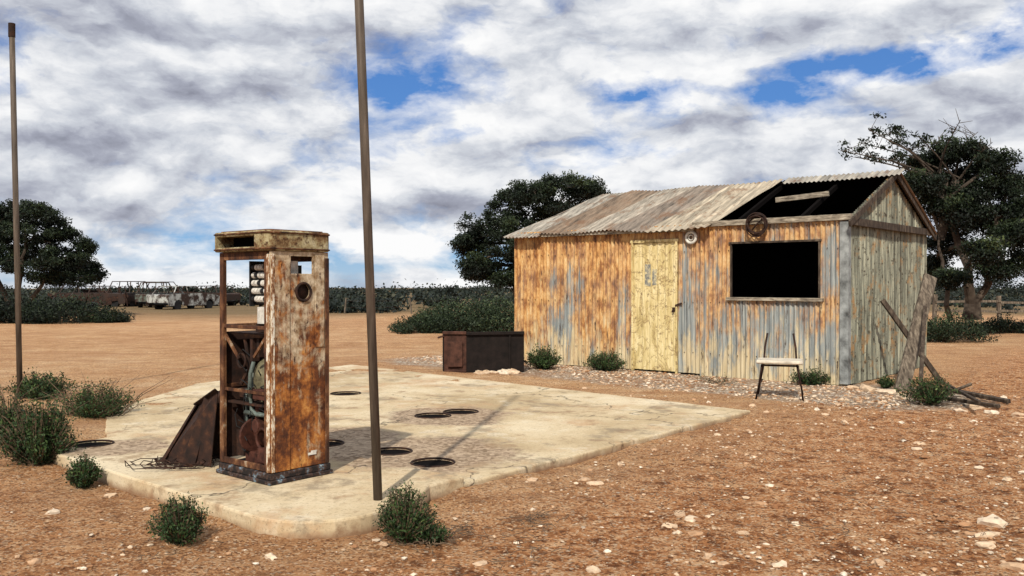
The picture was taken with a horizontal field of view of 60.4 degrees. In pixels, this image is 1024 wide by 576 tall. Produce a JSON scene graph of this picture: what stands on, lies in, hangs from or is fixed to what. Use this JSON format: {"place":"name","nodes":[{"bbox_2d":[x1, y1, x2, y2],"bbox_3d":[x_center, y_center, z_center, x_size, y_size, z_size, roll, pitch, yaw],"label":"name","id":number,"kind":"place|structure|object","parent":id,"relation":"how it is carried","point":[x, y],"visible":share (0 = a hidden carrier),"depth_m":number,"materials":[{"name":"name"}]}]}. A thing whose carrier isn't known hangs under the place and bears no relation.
{"place":"outdoors","nodes":[
{"label":"outdoors","id":0,"kind":"place"},
{"bbox_2d":[0,288,1023,575],"bbox_3d":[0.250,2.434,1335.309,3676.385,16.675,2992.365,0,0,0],"label":"ground","id":1,"kind":"structure","parent":0,"point":[148,348],"depth_m":6.12,"materials":[{"name":"brown soil"}]},
{"bbox_2d":[8,22,22,398],"bbox_3d":[-6.157,-0.844,10.920,0.165,4.871,0.078,0,0,0],"label":"steel pole","id":2,"kind":"object","parent":1,"relation":"on","point":[14,145],"visible":0.86,"depth_m":10.89,"materials":[{"name":"brown metal"}]},
{"bbox_2d":[0,386,39,443],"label":"saltbush","id":3,"kind":"object","parent":1,"relation":"on","point":[9,415],"visible":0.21,"depth_m":7.84,"materials":[{"name":"green plant"}]},
{"bbox_2d":[0,289,47,322],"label":"saltbush thicket","id":4,"kind":"object","parent":1,"relation":"on","point":[5,305],"visible":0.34,"depth_m":31.86,"materials":[{"name":"green plant"}]},
{"bbox_2d":[0,394,81,466],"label":"saltbush","id":5,"kind":"object","parent":1,"relation":"on","point":[40,440],"visible":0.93,"depth_m":6.89,"materials":[{"name":"green plant"}]},
{"bbox_2d":[0,367,82,399],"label":"saltbush","id":6,"kind":"object","parent":1,"relation":"on","point":[43,386],"visible":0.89,"depth_m":10.94,"materials":[{"name":"green plant"}]},
{"bbox_2d":[0,198,110,304],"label":"acacia tree","id":7,"kind":"object","parent":1,"relation":"on","point":[80,267],"visible":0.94,"depth_m":37.42,"materials":[{"name":"green plant"}]},
{"bbox_2d":[0,292,135,323],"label":"saltbush thicket","id":8,"kind":"object","parent":1,"relation":"on","point":[53,312],"visible":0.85,"depth_m":31.82,"materials":[{"name":"green plant"}]},
{"bbox_2d":[55,284,99,294],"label":"wrecked car","id":9,"kind":"object","parent":1,"relation":"on","point":[77,290],"visible":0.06,"depth_m":59.47,"materials":[{"name":"brown metal"}]},
{"bbox_2d":[60,447,105,488],"bbox_3d":[-3.067,1.284,6.262,0.308,0.275,0.280,0,0,31],"label":"saltbush","id":10,"kind":"object","parent":1,"relation":"on","point":[84,472],"visible":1,"depth_m":6.23,"materials":[{"name":"green plant"}]},
{"bbox_2d":[0,369,171,434],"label":"dry stalks","id":11,"kind":"object","parent":1,"relation":"on","point":[74,399],"visible":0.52,"depth_m":9.31,"materials":[{"name":"brown plant"}]},
{"bbox_2d":[49,377,144,418],"bbox_3d":[-4.339,1.169,9.336,1.084,0.482,0.893,0,0,37],"label":"saltbush","id":12,"kind":"object","parent":1,"relation":"on","point":[92,410],"visible":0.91,"depth_m":9.20,"materials":[{"name":"green plant"}]},
{"bbox_2d":[66,286,134,306],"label":"wrecked car","id":13,"kind":"object","parent":1,"relation":"on","point":[121,300],"visible":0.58,"depth_m":55.15,"materials":[{"name":"brown metal"}]},
{"bbox_2d":[78,308,131,322],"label":"saltbush thicket","id":14,"kind":"object","parent":1,"relation":"on","point":[104,320],"visible":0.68,"depth_m":32.21,"materials":[{"name":"green plant"}]},
{"bbox_2d":[102,281,153,306],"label":"wrecked car","id":15,"kind":"object","parent":1,"relation":"on","point":[131,303],"visible":0.35,"depth_m":55.72,"materials":[{"name":"brown metal"}]},
{"bbox_2d":[48,286,219,306],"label":"scrap heap","id":16,"kind":"object","parent":1,"relation":"on","point":[109,300],"visible":0.34,"depth_m":54.79,"materials":[{"name":"metal"}]},
{"bbox_2d":[135,282,172,307],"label":"wrecked car","id":17,"kind":"object","parent":1,"relation":"on","point":[140,299],"visible":0.45,"depth_m":52.43,"materials":[{"name":"grey metal"}]},
{"bbox_2d":[138,282,179,304],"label":"wrecked car","id":18,"kind":"object","parent":1,"relation":"on","point":[155,288],"visible":0.19,"depth_m":61.26,"materials":[{"name":"grey metal"}]},
{"bbox_2d":[144,491,212,546],"bbox_3d":[-1.855,1.279,4.915,0.381,0.300,0.330,0,0,36],"label":"saltbush","id":19,"kind":"object","parent":1,"relation":"on","point":[177,522],"visible":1,"depth_m":4.88,"materials":[{"name":"green plant"}]},
{"bbox_2d":[146,286,219,309],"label":"wrecked car","id":20,"kind":"object","parent":1,"relation":"on","point":[175,301],"visible":0.96,"depth_m":49.04,"materials":[{"name":"white metal"}]},
{"bbox_2d":[192,286,240,305],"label":"wrecked car","id":21,"kind":"object","parent":1,"relation":"on","point":[231,297],"visible":0.34,"depth_m":57.47,"materials":[{"name":"grey metal"}]},
{"bbox_2d":[52,365,749,538],"bbox_3d":[-2.034,1.490,9.849,6.332,0.413,8.398,0,0,-45],"label":"concrete pad","id":22,"kind":"object","parent":1,"relation":"on","point":[442,436],"visible":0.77,"depth_m":7.68,"materials":[{"name":"beige concrete"}]},
{"bbox_2d":[125,388,219,469],"bbox_3d":[-2.483,1.018,6.513,0.701,0.585,0.647,0,0,-42],"label":"detached pump panel","id":23,"kind":"object","parent":22,"relation":"on","point":[196,441],"visible":0.98,"depth_m":6.48,"materials":[{"name":"brown metal"}]},
{"bbox_2d":[214,229,332,485],"bbox_3d":[-1.701,0.505,6.235,0.688,1.804,0.554,0,0,40],"label":"fuel pump","id":24,"kind":"object","parent":22,"relation":"on","point":[274,396],"visible":1,"depth_m":6.08,"materials":[{"name":"paint"}]},
{"bbox_2d":[354,0,382,500],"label":"steel pole","id":25,"kind":"object","parent":22,"relation":"on","point":[368,250],"visible":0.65,"depth_m":5.44,"materials":[{"name":"brown metal"}]},
{"bbox_2d":[372,479,439,544],"bbox_3d":[-0.586,1.244,4.931,0.399,0.366,0.341,0,0,0],"label":"saltbush","id":26,"kind":"object","parent":1,"relation":"on","point":[404,519],"visible":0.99,"depth_m":4.89,"materials":[{"name":"green plant"}]},
{"bbox_2d":[344,298,479,313],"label":"wire fence","id":27,"kind":"object","parent":1,"relation":"on","point":[409,302],"visible":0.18,"depth_m":42.09,"materials":[{"name":"brown wood"}]},
{"bbox_2d":[386,307,458,333],"bbox_3d":[-2.559,0.955,25.731,2.100,0.853,1.392,0,0,-15],"label":"saltbush thicket","id":28,"kind":"object","parent":1,"relation":"on","point":[424,323],"visible":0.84,"depth_m":25.47,"materials":[{"name":"green plant"}]},
{"bbox_2d":[408,521,452,545],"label":"saltbush","id":29,"kind":"object","parent":1,"relation":"on","point":[440,533],"visible":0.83,"depth_m":4.87,"materials":[{"name":"green plant"}]},
{"bbox_2d":[406,290,513,332],"bbox_3d":[-1.101,0.719,26.436,4.201,1.343,3.027,0,0,25],"label":"saltbush thicket","id":30,"kind":"object","parent":1,"relation":"on","point":[490,317],"visible":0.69,"depth_m":25.92,"materials":[{"name":"green plant"}]},
{"bbox_2d":[437,331,523,372],"bbox_3d":[-0.514,1.029,14.372,1.440,0.685,0.767,0,0,-8],"label":"rusty tank","id":31,"kind":"object","parent":1,"relation":"on","point":[467,352],"visible":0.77,"depth_m":14.05,"materials":[{"name":"brown metal"}]},
{"bbox_2d":[0,355,1023,575],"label":"scattered stones","id":32,"kind":"object","parent":1,"relation":"on","point":[992,521],"visible":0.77,"depth_m":6.59,"materials":[{"name":"stone"}]},
{"bbox_2d":[0,278,1023,313],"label":"distant scrub","id":33,"kind":"object","parent":1,"relation":"on","point":[392,299],"visible":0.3,"depth_m":76.80,"materials":[{"name":"green plant"}]},
{"bbox_2d":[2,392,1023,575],"bbox_3d":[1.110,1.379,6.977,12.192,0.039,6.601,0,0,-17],"label":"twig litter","id":34,"kind":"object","parent":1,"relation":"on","point":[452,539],"visible":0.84,"depth_m":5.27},
{"bbox_2d":[447,169,610,295],"bbox_3d":[0.584,-1.874,31.766,5.991,4.929,3.922,0,0,0],"label":"acacia tree","id":35,"kind":"object","parent":1,"relation":"on","point":[478,243],"visible":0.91,"depth_m":31.19,"materials":[{"name":"green plant"}]},
{"bbox_2d":[524,343,562,369],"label":"saltbush","id":36,"kind":"object","parent":1,"relation":"on","point":[543,358],"visible":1,"depth_m":14.71,"materials":[{"name":"green plant"}]},
{"bbox_2d":[581,349,626,370],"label":"saltbush","id":37,"kind":"object","parent":1,"relation":"on","point":[603,361],"visible":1,"depth_m":14.49,"materials":[{"name":"green plant"}]},
{"bbox_2d":[696,372,736,385],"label":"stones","id":38,"kind":"object","parent":1,"relation":"on","point":[711,381],"visible":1,"depth_m":12.71,"materials":[{"name":"grey stone"}]},
{"bbox_2d":[504,168,936,385],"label":"corrugated iron shed","id":39,"kind":"structure","parent":1,"relation":"on","point":[712,280],"depth_m":14.29,"materials":[{"name":"brown"}]},
{"bbox_2d":[634,242,674,371],"bbox_3d":[2.335,0.302,14.381,0.790,2.080,0.025,0,0,40],"label":"door","id":40,"kind":"structure","parent":39,"relation":"in","point":[654,318],"depth_m":14.36,"materials":[{"name":"yellow paint"}]},
{"bbox_2d":[728,239,821,297],"bbox_3d":[3.883,-0.279,13.056,1.430,0.844,0.050,0,0,40],"label":"window frame","id":41,"kind":"structure","parent":39,"relation":"in","point":[810,240],"depth_m":13.00,"materials":[{"name":"brown wood"}]},
{"bbox_2d":[755,333,803,400],"bbox_3d":[3.403,0.989,11.178,0.586,0.808,0.585,0,0,18],"label":"broken chair","id":42,"kind":"object","parent":1,"relation":"on","point":[796,362],"visible":1,"depth_m":11.02,"materials":[{"name":"white wood"}]},
{"bbox_2d":[784,364,830,385],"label":"saltbush","id":43,"kind":"object","parent":1,"relation":"on","point":[811,378],"visible":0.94,"depth_m":12.48,"materials":[{"name":"green plant"}]},
{"bbox_2d":[875,373,894,387],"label":"saltbush","id":44,"kind":"object","parent":1,"relation":"on","point":[886,382],"visible":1,"depth_m":12.12,"materials":[{"name":"green plant"}]},
{"bbox_2d":[894,371,960,404],"bbox_3d":[4.994,1.192,10.554,0.508,0.416,0.715,0,0,-40],"label":"saltbush","id":45,"kind":"object","parent":1,"relation":"on","point":[935,392],"visible":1,"depth_m":10.47,"materials":[{"name":"green plant"}]},
{"bbox_2d":[838,111,1023,320],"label":"acacia tree","id":46,"kind":"object","parent":1,"relation":"on","point":[950,201],"visible":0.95,"depth_m":23.49,"materials":[{"name":"green plant"}]},
{"bbox_2d":[880,273,1010,407],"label":"leaning timbers","id":47,"kind":"object","parent":1,"relation":"on","point":[914,348],"visible":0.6,"depth_m":11.95,"materials":[{"name":"grey wood"}]},
{"bbox_2d":[927,304,1001,342],"bbox_3d":[10.915,0.879,21.887,2.233,1.001,1.585,0,0,0],"label":"saltbush thicket","id":48,"kind":"object","parent":1,"relation":"on","point":[943,330],"visible":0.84,"depth_m":21.53,"materials":[{"name":"green plant"}]},
{"bbox_2d":[932,294,1023,322],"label":"post and rail fence","id":49,"kind":"object","parent":1,"relation":"on","point":[999,302],"visible":0.62,"depth_m":32.01,"materials":[{"name":"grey wood"}]},
{"bbox_2d":[977,313,1023,333],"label":"saltbush thicket","id":50,"kind":"object","parent":1,"relation":"on","point":[1002,325],"visible":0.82,"depth_m":25.55,"materials":[{"name":"green plant"}]},
{"bbox_2d":[0,0,1023,288],"label":"sky","id":51,"kind":"structure","parent":0,"point":[160,128],"materials":[{"name":"white"}]}
]}

